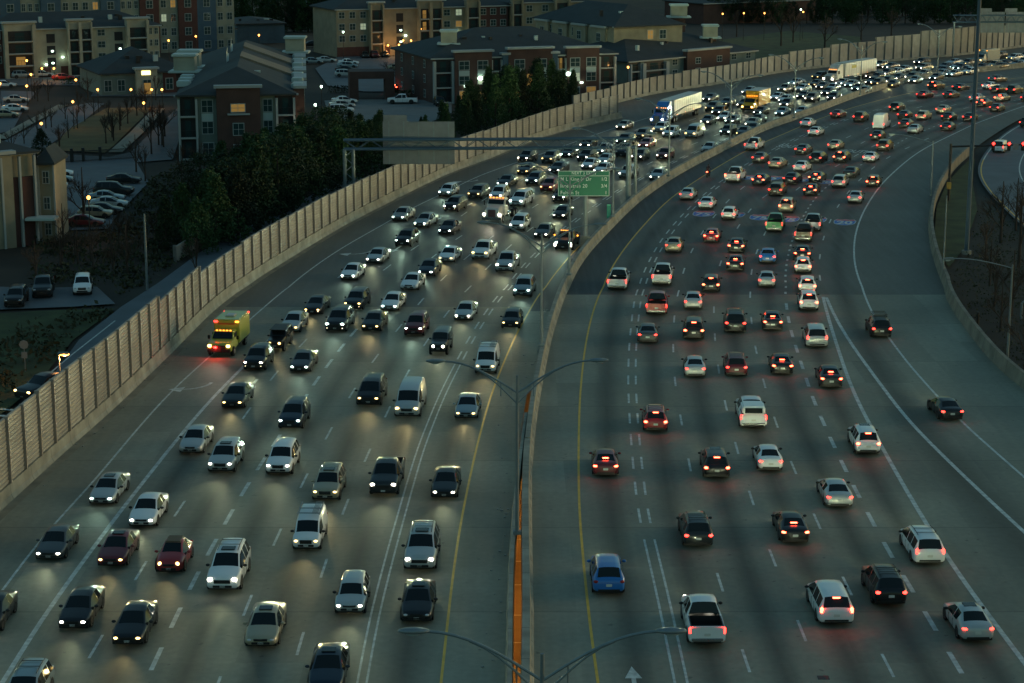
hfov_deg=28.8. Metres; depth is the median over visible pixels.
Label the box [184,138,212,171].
bare tree
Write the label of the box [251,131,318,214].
evergreen tree
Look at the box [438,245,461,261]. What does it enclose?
sedan
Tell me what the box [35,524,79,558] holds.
sedan
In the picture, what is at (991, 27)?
overhead sign
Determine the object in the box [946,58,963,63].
sedan
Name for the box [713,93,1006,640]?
lane line
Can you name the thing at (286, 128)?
evergreen tree
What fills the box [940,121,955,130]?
sedan
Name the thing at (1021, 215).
bare tree
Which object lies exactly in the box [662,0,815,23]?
brick building
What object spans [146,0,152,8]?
window
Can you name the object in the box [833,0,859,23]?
tree
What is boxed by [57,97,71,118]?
bare tree
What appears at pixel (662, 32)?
window
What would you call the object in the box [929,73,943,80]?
sedan
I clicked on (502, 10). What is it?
window
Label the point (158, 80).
bare tree
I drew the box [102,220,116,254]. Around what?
bare tree
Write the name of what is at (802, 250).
sedan
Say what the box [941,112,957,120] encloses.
sedan
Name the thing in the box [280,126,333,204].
evergreen tree
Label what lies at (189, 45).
window
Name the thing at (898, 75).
sedan
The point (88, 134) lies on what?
lawn
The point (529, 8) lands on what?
window
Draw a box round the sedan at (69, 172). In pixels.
[66,169,73,175]
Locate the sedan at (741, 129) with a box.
[736,126,751,134]
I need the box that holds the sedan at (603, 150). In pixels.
[597,142,612,152]
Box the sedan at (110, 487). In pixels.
[89,472,129,503]
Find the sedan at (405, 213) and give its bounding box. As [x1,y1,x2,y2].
[392,206,414,220]
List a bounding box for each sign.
[19,340,27,371]
[383,115,454,163]
[558,171,609,247]
[980,8,1004,32]
[1005,8,1023,32]
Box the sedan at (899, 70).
[895,67,904,73]
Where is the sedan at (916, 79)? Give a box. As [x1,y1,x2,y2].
[908,75,922,83]
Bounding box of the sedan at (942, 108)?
[936,104,951,112]
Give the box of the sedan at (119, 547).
[97,529,139,565]
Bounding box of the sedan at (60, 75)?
[52,73,74,79]
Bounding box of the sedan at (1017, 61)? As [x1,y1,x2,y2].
[1009,60,1023,63]
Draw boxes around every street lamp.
[57,352,68,371]
[87,196,90,234]
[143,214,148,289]
[398,627,686,682]
[426,358,607,534]
[477,221,606,346]
[518,163,622,275]
[572,127,656,216]
[635,98,705,176]
[700,71,763,143]
[768,54,824,117]
[838,38,886,94]
[889,133,933,195]
[918,23,962,72]
[942,196,946,270]
[944,257,1013,357]
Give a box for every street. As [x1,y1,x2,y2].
[56,177,361,372]
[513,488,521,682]
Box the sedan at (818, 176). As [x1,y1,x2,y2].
[808,171,826,182]
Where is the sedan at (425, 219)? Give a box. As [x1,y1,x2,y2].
[414,212,438,227]
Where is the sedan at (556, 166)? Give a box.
[549,161,569,172]
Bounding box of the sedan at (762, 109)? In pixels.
[753,106,769,114]
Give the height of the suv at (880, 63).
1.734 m
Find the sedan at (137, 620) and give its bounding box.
[111,600,158,643]
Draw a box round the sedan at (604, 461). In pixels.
[589,448,620,474]
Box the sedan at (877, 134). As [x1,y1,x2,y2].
[870,130,885,139]
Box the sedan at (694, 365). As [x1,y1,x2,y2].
[681,355,706,375]
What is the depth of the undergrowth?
216.65 m
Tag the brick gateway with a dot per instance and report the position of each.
(385, 75)
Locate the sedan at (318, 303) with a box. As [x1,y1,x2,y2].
[304,294,330,313]
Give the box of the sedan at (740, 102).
[737,98,744,106]
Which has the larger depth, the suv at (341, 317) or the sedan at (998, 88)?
the sedan at (998, 88)
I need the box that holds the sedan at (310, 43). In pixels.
[306,40,313,45]
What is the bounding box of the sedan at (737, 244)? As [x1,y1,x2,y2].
[727,237,747,251]
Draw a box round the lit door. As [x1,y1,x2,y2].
[144,83,150,93]
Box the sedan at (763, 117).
[753,113,766,121]
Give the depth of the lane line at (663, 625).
112.69 m
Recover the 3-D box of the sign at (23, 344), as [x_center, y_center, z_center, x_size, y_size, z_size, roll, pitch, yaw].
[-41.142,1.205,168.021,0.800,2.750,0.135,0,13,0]
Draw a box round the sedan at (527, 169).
[517,162,537,173]
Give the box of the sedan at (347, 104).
[328,100,354,106]
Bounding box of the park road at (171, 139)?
[5,102,178,162]
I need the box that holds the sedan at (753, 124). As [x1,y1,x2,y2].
[748,122,759,127]
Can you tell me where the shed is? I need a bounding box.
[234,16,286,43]
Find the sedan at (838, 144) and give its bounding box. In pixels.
[827,139,844,149]
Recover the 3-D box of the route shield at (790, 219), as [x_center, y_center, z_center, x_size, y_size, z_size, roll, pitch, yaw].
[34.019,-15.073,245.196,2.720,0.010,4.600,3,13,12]
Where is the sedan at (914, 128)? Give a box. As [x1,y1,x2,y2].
[907,124,923,133]
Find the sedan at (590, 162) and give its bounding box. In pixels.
[581,157,599,168]
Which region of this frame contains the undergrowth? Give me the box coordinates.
[0,161,357,411]
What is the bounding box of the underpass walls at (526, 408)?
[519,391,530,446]
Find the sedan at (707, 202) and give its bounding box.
[698,196,717,208]
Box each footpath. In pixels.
[0,105,66,138]
[110,108,164,151]
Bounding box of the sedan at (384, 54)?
[380,51,389,56]
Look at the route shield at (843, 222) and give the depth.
243.09 m
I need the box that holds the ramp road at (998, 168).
[978,125,1023,225]
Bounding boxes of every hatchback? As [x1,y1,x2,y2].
[77,205,113,218]
[332,569,370,612]
[438,182,458,196]
[500,306,522,327]
[587,554,625,592]
[701,274,722,290]
[721,206,739,219]
[725,114,740,123]
[792,256,813,272]
[796,275,817,291]
[866,174,882,186]
[920,69,931,73]
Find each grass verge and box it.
[0,302,123,414]
[935,159,976,266]
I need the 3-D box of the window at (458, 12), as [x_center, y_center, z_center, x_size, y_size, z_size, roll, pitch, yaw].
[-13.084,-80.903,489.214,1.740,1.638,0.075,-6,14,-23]
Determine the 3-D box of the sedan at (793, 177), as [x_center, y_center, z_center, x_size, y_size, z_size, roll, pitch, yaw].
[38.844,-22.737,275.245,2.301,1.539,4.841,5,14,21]
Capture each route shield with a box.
[693,211,714,216]
[743,175,754,179]
[749,214,768,219]
[771,176,782,179]
[785,216,799,221]
[816,179,831,183]
[834,219,855,224]
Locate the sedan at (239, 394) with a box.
[221,381,253,406]
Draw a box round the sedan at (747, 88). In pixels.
[742,86,755,93]
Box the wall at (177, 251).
[173,225,217,261]
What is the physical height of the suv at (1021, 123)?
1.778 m
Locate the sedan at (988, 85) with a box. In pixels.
[982,81,999,88]
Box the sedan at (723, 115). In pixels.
[717,111,733,119]
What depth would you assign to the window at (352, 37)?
479.65 m
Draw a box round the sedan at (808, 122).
[800,118,816,126]
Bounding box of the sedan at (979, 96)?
[969,93,985,100]
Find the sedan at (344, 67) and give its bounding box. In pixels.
[335,65,355,70]
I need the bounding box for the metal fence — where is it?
[65,147,134,161]
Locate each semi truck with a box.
[650,91,701,124]
[823,58,876,82]
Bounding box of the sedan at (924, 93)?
[916,90,933,98]
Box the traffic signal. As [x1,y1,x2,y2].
[947,142,1023,200]
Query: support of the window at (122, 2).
in the apartment building at (209, 24)
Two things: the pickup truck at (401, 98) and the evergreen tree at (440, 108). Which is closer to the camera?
the evergreen tree at (440, 108)
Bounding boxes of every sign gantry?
[343,137,636,201]
[952,15,1023,56]
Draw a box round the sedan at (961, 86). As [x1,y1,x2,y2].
[952,83,969,90]
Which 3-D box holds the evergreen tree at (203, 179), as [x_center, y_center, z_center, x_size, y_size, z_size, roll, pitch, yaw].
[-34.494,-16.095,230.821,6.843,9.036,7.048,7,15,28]
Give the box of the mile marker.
[607,204,610,217]
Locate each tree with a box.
[1,127,20,142]
[15,124,36,143]
[21,243,43,275]
[27,112,41,131]
[30,79,42,98]
[31,85,40,100]
[31,128,51,158]
[37,109,49,127]
[41,79,55,100]
[46,105,57,126]
[46,227,67,262]
[50,203,78,246]
[52,129,65,140]
[55,127,64,146]
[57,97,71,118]
[61,115,77,137]
[64,225,78,255]
[67,167,100,213]
[68,105,80,127]
[74,91,85,111]
[77,77,95,99]
[78,104,87,121]
[84,98,100,114]
[99,100,110,113]
[100,114,110,142]
[101,111,118,140]
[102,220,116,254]
[103,113,116,136]
[111,107,132,129]
[111,210,124,246]
[112,212,133,251]
[116,107,125,125]
[120,134,146,171]
[121,97,136,123]
[126,95,142,115]
[133,147,147,180]
[135,101,155,119]
[136,85,150,109]
[137,84,148,105]
[139,117,155,153]
[145,111,170,144]
[145,213,164,244]
[147,194,183,250]
[149,105,156,129]
[151,100,162,130]
[153,75,162,99]
[154,103,177,136]
[156,115,166,146]
[157,113,167,144]
[161,181,194,238]
[165,145,185,181]
[175,152,217,199]
[178,166,236,242]
[179,196,221,257]
[181,238,201,267]
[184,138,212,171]
[191,168,209,201]
[192,170,252,247]
[194,152,274,228]
[201,161,234,226]
[202,149,233,191]
[210,140,230,165]
[217,164,268,241]
[225,150,269,217]
[234,0,253,16]
[234,142,289,231]
[239,136,266,202]
[240,130,250,148]
[241,0,264,16]
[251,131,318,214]
[253,133,303,207]
[258,131,279,174]
[262,0,286,30]
[265,0,298,31]
[271,122,284,137]
[272,123,317,196]
[275,125,306,175]
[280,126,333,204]
[293,105,348,147]
[293,112,307,129]
[294,123,334,185]
[296,124,348,195]
[306,0,326,31]
[315,114,362,178]
[320,124,363,185]
[326,113,351,161]
[332,105,356,124]
[334,118,372,173]
[342,120,386,178]
[344,109,354,127]
[351,113,379,152]
[359,119,382,161]
[368,121,395,168]
[372,110,384,143]
[381,62,395,77]
[422,114,428,121]
[436,99,445,121]
[439,101,456,137]
[450,94,464,129]
[451,81,479,131]
[454,91,480,136]
[459,84,489,131]
[463,79,479,119]
[479,65,506,124]
[480,82,498,121]
[481,72,509,126]
[488,63,532,122]
[493,64,520,118]
[506,63,529,115]
[510,68,539,120]
[520,60,554,115]
[526,57,555,113]
[540,58,563,109]
[540,69,572,109]
[554,69,570,105]
[565,68,579,104]
[714,0,738,19]
[732,11,740,36]
[735,0,760,23]
[747,0,771,23]
[762,0,787,23]
[770,12,787,45]
[784,1,799,22]
[784,13,804,41]
[802,7,809,23]
[807,0,827,23]
[816,14,838,47]
[818,0,838,22]
[825,2,840,22]
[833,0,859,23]
[842,0,863,23]
[851,14,871,40]
[869,0,892,23]
[875,0,900,15]
[881,0,901,23]
[882,6,900,35]
[903,0,923,23]
[914,0,937,23]
[926,0,951,23]
[941,0,963,23]
[949,0,974,14]
[949,1,966,14]
[960,3,971,23]
[968,0,990,20]
[975,241,1004,285]
[978,181,1017,242]
[980,220,996,258]
[981,0,1004,11]
[984,250,1023,315]
[985,0,1008,11]
[985,280,1021,330]
[989,267,1011,306]
[995,4,1009,11]
[996,178,1023,230]
[999,311,1023,369]
[1004,0,1022,11]
[1010,178,1023,195]
[1012,0,1023,11]
[1012,192,1023,267]
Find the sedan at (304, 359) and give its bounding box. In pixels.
[289,349,317,370]
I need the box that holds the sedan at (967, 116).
[962,112,977,120]
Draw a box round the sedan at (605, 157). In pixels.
[598,153,615,162]
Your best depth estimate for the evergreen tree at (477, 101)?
331.18 m
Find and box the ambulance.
[207,310,249,355]
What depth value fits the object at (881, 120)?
334.62 m
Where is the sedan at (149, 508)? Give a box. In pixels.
[128,492,168,525]
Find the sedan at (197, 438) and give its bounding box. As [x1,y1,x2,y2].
[179,424,213,452]
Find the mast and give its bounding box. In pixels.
[961,0,980,254]
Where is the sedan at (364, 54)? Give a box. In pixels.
[360,51,369,57]
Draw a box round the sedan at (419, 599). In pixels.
[398,579,437,620]
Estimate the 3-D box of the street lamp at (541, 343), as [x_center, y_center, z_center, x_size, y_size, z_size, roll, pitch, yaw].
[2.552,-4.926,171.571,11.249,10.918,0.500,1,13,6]
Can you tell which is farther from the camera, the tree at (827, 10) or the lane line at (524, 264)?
the tree at (827, 10)
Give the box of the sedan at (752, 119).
[745,117,761,125]
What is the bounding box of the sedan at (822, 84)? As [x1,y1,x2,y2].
[815,81,829,88]
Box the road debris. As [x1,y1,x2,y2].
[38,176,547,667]
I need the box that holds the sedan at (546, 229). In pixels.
[534,222,555,237]
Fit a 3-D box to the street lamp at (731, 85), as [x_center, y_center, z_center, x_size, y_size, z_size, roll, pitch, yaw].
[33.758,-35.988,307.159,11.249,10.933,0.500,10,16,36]
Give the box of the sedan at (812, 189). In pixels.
[803,183,820,194]
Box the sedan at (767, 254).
[758,247,778,262]
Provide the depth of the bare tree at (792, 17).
522.84 m
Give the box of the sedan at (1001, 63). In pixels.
[996,62,1008,67]
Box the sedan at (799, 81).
[788,78,804,85]
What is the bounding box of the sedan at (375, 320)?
[361,310,387,330]
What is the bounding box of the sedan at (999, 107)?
[989,103,1004,111]
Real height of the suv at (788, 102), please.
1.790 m
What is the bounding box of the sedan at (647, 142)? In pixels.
[638,137,655,147]
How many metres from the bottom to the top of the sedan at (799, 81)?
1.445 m
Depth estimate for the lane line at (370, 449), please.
132.60 m
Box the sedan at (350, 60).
[338,58,358,63]
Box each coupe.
[106,173,141,183]
[751,444,782,469]
[927,396,963,418]
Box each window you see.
[6,4,13,11]
[21,4,25,11]
[28,3,32,11]
[35,3,38,11]
[42,171,49,183]
[43,197,50,209]
[44,222,51,234]
[47,3,54,10]
[62,2,68,10]
[72,2,78,9]
[82,2,88,9]
[92,2,97,9]
[97,29,104,35]
[98,41,105,47]
[104,80,111,91]
[107,1,113,9]
[117,79,125,91]
[121,1,124,8]
[127,1,131,8]
[134,1,137,8]
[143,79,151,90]
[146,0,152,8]
[146,14,153,21]
[154,39,158,45]
[160,0,165,7]
[161,14,166,21]
[161,28,166,35]
[162,42,167,49]
[165,78,173,89]
[170,0,175,7]
[170,14,175,21]
[171,27,176,35]
[171,41,176,48]
[184,0,190,6]
[185,13,191,20]
[185,27,191,34]
[186,41,192,48]
[201,100,212,112]
[202,121,213,133]
[202,142,214,155]
[203,0,209,6]
[203,13,209,20]
[204,27,210,34]
[204,40,210,47]
[217,0,222,5]
[217,12,222,19]
[218,26,223,33]
[218,40,223,47]
[226,0,231,5]
[227,12,232,19]
[227,26,232,33]
[230,103,245,112]
[233,123,244,135]
[263,99,272,111]
[263,120,272,132]
[338,12,344,18]
[339,24,344,30]
[339,35,344,41]
[349,12,355,18]
[349,23,355,29]
[350,35,355,41]
[360,11,365,17]
[360,23,365,29]
[360,35,366,41]
[443,9,449,15]
[444,21,449,27]
[455,9,461,15]
[455,20,461,26]
[459,61,469,69]
[459,76,469,84]
[477,60,487,69]
[477,75,483,84]
[481,8,485,14]
[481,20,485,25]
[490,8,495,14]
[490,19,495,25]
[500,8,505,13]
[500,19,505,25]
[514,59,524,68]
[526,5,532,11]
[526,17,532,23]
[540,58,546,67]
[542,5,547,11]
[570,57,579,66]
[570,72,579,80]
[577,30,580,38]
[586,57,595,66]
[586,72,595,80]
[586,86,595,92]
[596,32,599,41]
[647,30,652,38]
[659,29,665,38]
[672,59,677,65]
[695,57,700,63]
[717,55,721,61]
[731,53,736,59]
[746,52,750,58]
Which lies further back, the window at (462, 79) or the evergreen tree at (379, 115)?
the window at (462, 79)
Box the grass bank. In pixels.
[719,31,860,58]
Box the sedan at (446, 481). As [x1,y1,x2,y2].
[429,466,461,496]
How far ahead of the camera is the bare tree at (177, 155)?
276.87 m
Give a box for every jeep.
[267,323,293,350]
[429,325,452,354]
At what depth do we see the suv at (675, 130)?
324.46 m
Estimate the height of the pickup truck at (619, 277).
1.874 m
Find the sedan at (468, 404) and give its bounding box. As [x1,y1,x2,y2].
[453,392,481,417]
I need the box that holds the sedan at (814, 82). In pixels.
[809,79,823,85]
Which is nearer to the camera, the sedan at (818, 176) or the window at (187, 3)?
the sedan at (818, 176)
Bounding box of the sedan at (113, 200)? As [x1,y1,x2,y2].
[89,195,128,206]
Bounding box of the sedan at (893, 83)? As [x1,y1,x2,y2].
[887,79,899,87]
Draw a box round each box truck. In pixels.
[741,87,770,111]
[978,48,999,62]
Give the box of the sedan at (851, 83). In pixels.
[844,79,859,86]
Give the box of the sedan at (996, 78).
[988,75,1007,81]
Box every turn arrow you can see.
[169,382,212,391]
[625,667,641,682]
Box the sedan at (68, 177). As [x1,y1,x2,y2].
[66,175,73,181]
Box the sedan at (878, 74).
[869,72,886,77]
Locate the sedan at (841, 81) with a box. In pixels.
[835,78,850,85]
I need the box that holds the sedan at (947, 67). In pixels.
[938,66,952,70]
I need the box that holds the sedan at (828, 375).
[814,364,841,386]
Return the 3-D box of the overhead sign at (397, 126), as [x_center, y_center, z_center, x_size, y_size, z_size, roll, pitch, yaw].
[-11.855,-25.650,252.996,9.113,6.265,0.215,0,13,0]
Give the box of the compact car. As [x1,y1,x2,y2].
[154,535,193,571]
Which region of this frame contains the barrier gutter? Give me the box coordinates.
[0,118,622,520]
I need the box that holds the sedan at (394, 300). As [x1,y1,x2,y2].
[380,291,405,309]
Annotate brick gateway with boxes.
[348,69,394,99]
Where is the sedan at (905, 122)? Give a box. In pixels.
[899,118,913,127]
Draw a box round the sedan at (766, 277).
[756,270,777,286]
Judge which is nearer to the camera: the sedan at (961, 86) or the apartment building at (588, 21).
the sedan at (961, 86)
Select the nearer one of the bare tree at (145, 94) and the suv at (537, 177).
the suv at (537, 177)
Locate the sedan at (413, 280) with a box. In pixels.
[400,272,425,289]
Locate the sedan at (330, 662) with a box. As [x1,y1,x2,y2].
[305,642,349,682]
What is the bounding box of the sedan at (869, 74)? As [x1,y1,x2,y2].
[865,71,878,77]
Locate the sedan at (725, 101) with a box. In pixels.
[721,97,735,105]
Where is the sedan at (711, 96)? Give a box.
[703,93,719,100]
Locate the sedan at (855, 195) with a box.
[848,190,864,202]
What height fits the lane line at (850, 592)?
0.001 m
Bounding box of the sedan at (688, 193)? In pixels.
[679,187,697,199]
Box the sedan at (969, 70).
[963,67,979,74]
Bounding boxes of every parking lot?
[0,76,176,95]
[0,91,35,132]
[0,287,114,308]
[66,162,147,229]
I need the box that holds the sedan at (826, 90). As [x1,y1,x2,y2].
[821,87,835,94]
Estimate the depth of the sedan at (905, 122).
336.78 m
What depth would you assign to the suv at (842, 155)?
294.79 m
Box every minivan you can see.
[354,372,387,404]
[801,323,827,346]
[804,580,853,622]
[898,525,944,562]
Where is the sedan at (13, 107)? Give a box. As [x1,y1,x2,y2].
[1,103,28,111]
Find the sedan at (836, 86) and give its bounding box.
[827,83,840,89]
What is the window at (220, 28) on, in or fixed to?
in the apartment building at (209, 24)
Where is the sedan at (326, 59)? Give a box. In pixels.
[317,56,336,62]
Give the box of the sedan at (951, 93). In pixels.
[943,90,959,97]
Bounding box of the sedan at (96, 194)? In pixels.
[86,190,125,200]
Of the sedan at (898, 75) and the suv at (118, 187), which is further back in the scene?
the sedan at (898, 75)
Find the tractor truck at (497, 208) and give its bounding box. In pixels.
[482,197,517,222]
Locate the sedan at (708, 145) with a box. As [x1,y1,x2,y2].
[701,141,718,151]
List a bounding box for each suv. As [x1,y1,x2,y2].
[3,283,28,306]
[9,658,54,682]
[11,70,33,78]
[71,272,93,294]
[93,181,134,195]
[206,538,250,588]
[207,436,244,471]
[243,342,274,369]
[265,437,300,473]
[277,396,310,428]
[311,462,345,499]
[325,304,354,330]
[327,104,353,111]
[334,69,347,76]
[344,286,370,309]
[370,50,378,57]
[395,227,419,246]
[401,520,440,568]
[403,310,429,334]
[433,96,445,105]
[443,194,467,211]
[468,183,490,198]
[489,184,510,197]
[509,188,533,206]
[509,212,530,230]
[512,274,535,296]
[517,150,538,161]
[526,170,545,184]
[540,176,557,191]
[541,149,560,163]
[552,189,572,201]
[577,149,597,161]
[579,136,597,145]
[616,132,635,144]
[619,164,638,178]
[631,147,649,160]
[635,127,652,138]
[640,404,668,429]
[653,121,670,131]
[656,146,674,159]
[662,125,680,137]
[676,511,712,544]
[681,316,705,337]
[698,447,729,476]
[705,101,721,111]
[711,105,728,114]
[720,124,737,135]
[721,352,747,374]
[722,308,747,331]
[734,395,766,426]
[768,182,787,195]
[777,83,794,92]
[778,197,796,212]
[779,97,795,107]
[796,289,819,309]
[804,92,819,102]
[809,151,827,162]
[812,71,827,79]
[827,91,841,100]
[831,174,849,187]
[833,150,851,162]
[847,423,880,452]
[853,111,868,121]
[861,564,906,603]
[865,311,891,336]
[871,77,885,85]
[876,139,893,150]
[877,60,888,67]
[881,68,895,75]
[884,75,894,81]
[889,102,904,111]
[905,71,919,76]
[914,57,930,64]
[915,62,932,70]
[916,110,931,119]
[928,80,944,89]
[961,58,974,64]
[989,60,1002,64]
[1000,51,1007,57]
[1006,53,1023,60]
[1006,84,1023,93]
[1019,117,1023,126]
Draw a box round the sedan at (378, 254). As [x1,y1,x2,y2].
[366,247,390,262]
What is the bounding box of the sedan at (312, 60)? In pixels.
[306,57,323,63]
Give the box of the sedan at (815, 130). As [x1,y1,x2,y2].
[808,126,824,135]
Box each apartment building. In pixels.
[0,0,234,52]
[0,10,162,78]
[0,138,68,248]
[168,35,310,160]
[309,0,510,56]
[390,26,619,103]
[496,0,589,26]
[532,0,690,43]
[591,24,758,83]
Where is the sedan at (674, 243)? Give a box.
[665,236,684,251]
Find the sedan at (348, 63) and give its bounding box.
[336,61,357,67]
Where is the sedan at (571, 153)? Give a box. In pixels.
[561,149,578,157]
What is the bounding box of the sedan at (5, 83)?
[0,80,16,87]
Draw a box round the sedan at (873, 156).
[862,151,879,161]
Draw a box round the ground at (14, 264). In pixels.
[0,0,1023,419]
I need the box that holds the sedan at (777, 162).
[768,157,787,167]
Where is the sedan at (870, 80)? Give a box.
[865,76,877,83]
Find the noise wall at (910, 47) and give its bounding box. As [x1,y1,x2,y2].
[572,25,1023,103]
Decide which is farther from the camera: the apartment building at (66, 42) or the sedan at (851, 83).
the apartment building at (66, 42)
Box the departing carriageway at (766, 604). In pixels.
[532,68,1023,682]
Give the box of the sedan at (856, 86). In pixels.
[851,83,865,90]
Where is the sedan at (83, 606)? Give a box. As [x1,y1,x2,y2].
[58,585,104,627]
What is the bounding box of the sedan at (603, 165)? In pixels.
[593,162,614,170]
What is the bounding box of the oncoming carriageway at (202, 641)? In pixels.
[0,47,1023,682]
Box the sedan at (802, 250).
[792,244,812,258]
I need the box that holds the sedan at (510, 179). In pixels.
[497,174,517,186]
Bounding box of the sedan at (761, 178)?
[752,173,770,184]
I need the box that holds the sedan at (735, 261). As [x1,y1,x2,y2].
[725,254,746,269]
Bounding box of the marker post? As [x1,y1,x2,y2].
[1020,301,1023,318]
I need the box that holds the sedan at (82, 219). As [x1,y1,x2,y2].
[68,214,105,226]
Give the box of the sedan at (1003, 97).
[994,93,1010,101]
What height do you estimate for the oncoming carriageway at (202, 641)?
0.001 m
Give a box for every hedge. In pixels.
[61,76,79,84]
[327,85,347,92]
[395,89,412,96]
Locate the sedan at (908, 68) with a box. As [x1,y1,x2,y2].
[900,65,912,71]
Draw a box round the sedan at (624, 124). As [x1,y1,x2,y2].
[616,120,633,129]
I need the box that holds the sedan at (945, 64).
[938,62,952,68]
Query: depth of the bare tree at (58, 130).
310.71 m
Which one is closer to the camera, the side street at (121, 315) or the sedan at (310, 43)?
the side street at (121, 315)
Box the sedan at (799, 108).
[795,106,807,111]
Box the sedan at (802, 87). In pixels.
[796,83,810,91]
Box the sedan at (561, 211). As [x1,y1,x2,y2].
[552,204,573,218]
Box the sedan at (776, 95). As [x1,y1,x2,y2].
[770,92,785,99]
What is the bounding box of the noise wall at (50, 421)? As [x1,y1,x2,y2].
[0,95,622,510]
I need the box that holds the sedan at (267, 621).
[243,601,286,645]
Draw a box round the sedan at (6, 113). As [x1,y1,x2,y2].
[0,109,19,117]
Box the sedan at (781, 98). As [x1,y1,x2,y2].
[778,94,793,102]
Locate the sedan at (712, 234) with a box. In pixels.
[703,228,722,241]
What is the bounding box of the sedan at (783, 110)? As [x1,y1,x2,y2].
[775,106,790,115]
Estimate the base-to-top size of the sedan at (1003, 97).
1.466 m
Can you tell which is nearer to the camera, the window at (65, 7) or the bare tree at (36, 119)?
the bare tree at (36, 119)
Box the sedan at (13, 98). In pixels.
[3,94,29,102]
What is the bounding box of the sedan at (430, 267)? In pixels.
[418,258,441,275]
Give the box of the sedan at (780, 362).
[767,353,793,372]
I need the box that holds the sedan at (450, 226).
[438,219,461,234]
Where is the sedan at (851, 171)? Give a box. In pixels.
[843,166,860,176]
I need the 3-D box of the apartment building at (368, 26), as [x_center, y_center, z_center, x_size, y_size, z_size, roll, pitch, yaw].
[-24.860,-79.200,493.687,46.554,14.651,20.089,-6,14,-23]
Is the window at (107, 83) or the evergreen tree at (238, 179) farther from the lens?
the window at (107, 83)
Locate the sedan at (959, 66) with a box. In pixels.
[953,63,969,68]
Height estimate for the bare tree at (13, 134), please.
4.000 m
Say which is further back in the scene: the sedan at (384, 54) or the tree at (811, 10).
the tree at (811, 10)
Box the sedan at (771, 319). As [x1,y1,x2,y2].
[759,310,783,329]
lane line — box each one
[88,71,919,657]
[149,321,362,669]
[217,90,839,682]
[296,93,841,654]
[356,364,454,682]
[365,365,460,682]
[457,138,726,358]
[463,139,727,358]
[627,83,1017,522]
[635,88,982,522]
[643,539,675,682]
[653,539,688,682]
[672,86,1023,671]
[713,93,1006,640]
[749,96,1012,676]
[784,100,1014,293]
[785,303,963,672]
[819,103,1019,280]
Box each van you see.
[290,501,327,548]
[392,376,426,415]
[473,340,499,372]
[685,122,704,137]
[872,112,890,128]
[993,139,1007,152]
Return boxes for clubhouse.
[76,46,176,94]
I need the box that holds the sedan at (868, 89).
[859,86,871,92]
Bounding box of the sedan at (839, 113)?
[830,109,846,117]
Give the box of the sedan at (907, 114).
[897,110,912,118]
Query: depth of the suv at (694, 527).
123.16 m
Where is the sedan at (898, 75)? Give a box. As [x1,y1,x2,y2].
[893,73,905,78]
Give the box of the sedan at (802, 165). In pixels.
[793,160,811,171]
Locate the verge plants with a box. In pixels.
[949,202,1023,366]
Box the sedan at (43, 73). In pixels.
[38,70,53,76]
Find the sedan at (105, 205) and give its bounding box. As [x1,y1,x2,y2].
[91,202,124,214]
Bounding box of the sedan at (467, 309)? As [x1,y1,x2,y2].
[453,300,477,319]
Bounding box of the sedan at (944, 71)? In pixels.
[939,69,950,75]
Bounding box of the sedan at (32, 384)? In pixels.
[14,371,57,398]
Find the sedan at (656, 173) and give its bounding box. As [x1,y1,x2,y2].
[649,168,667,179]
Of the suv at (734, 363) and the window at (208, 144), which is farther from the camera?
the window at (208, 144)
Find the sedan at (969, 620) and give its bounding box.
[943,602,993,640]
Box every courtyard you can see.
[315,56,395,90]
[324,99,451,121]
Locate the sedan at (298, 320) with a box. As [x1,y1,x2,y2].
[281,310,308,331]
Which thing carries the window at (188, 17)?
in the apartment building at (209, 24)
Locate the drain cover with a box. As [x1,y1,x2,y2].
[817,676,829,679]
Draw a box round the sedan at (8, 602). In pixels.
[0,590,17,630]
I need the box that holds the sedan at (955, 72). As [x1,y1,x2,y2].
[946,69,962,76]
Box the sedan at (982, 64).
[978,63,989,66]
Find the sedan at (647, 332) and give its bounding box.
[636,323,659,341]
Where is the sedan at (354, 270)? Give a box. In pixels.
[340,262,365,279]
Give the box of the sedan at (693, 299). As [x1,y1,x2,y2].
[682,291,704,307]
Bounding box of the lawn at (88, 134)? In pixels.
[56,108,147,152]
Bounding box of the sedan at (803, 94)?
[796,90,809,98]
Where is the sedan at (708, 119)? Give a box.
[700,115,717,124]
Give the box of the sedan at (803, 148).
[795,144,812,153]
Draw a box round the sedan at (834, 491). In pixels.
[816,478,852,505]
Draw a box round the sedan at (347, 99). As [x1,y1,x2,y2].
[331,96,357,102]
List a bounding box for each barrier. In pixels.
[505,412,527,682]
[521,62,1023,682]
[928,147,1023,388]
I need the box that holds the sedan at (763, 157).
[752,152,769,162]
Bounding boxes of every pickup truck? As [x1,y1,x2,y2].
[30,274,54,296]
[368,457,404,493]
[387,93,417,103]
[471,239,497,259]
[495,250,520,271]
[554,229,579,249]
[607,267,631,288]
[615,143,637,156]
[645,290,669,313]
[652,262,674,284]
[679,594,725,642]
[725,166,745,181]
[744,137,764,149]
[765,212,786,231]
[794,222,814,240]
[804,213,823,230]
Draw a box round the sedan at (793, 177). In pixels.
[783,172,802,183]
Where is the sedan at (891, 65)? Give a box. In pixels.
[882,62,899,68]
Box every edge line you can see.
[0,340,267,682]
[1,62,978,589]
[24,321,114,400]
[440,245,579,682]
[577,77,1021,682]
[822,297,1023,664]
[825,297,1023,532]
[853,106,1023,477]
[980,159,1023,223]
[984,125,1019,158]
[1019,154,1023,180]
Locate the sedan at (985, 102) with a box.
[976,98,992,106]
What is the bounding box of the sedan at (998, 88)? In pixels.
[990,85,1005,92]
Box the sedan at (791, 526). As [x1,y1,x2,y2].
[771,511,808,541]
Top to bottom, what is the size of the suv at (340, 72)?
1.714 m

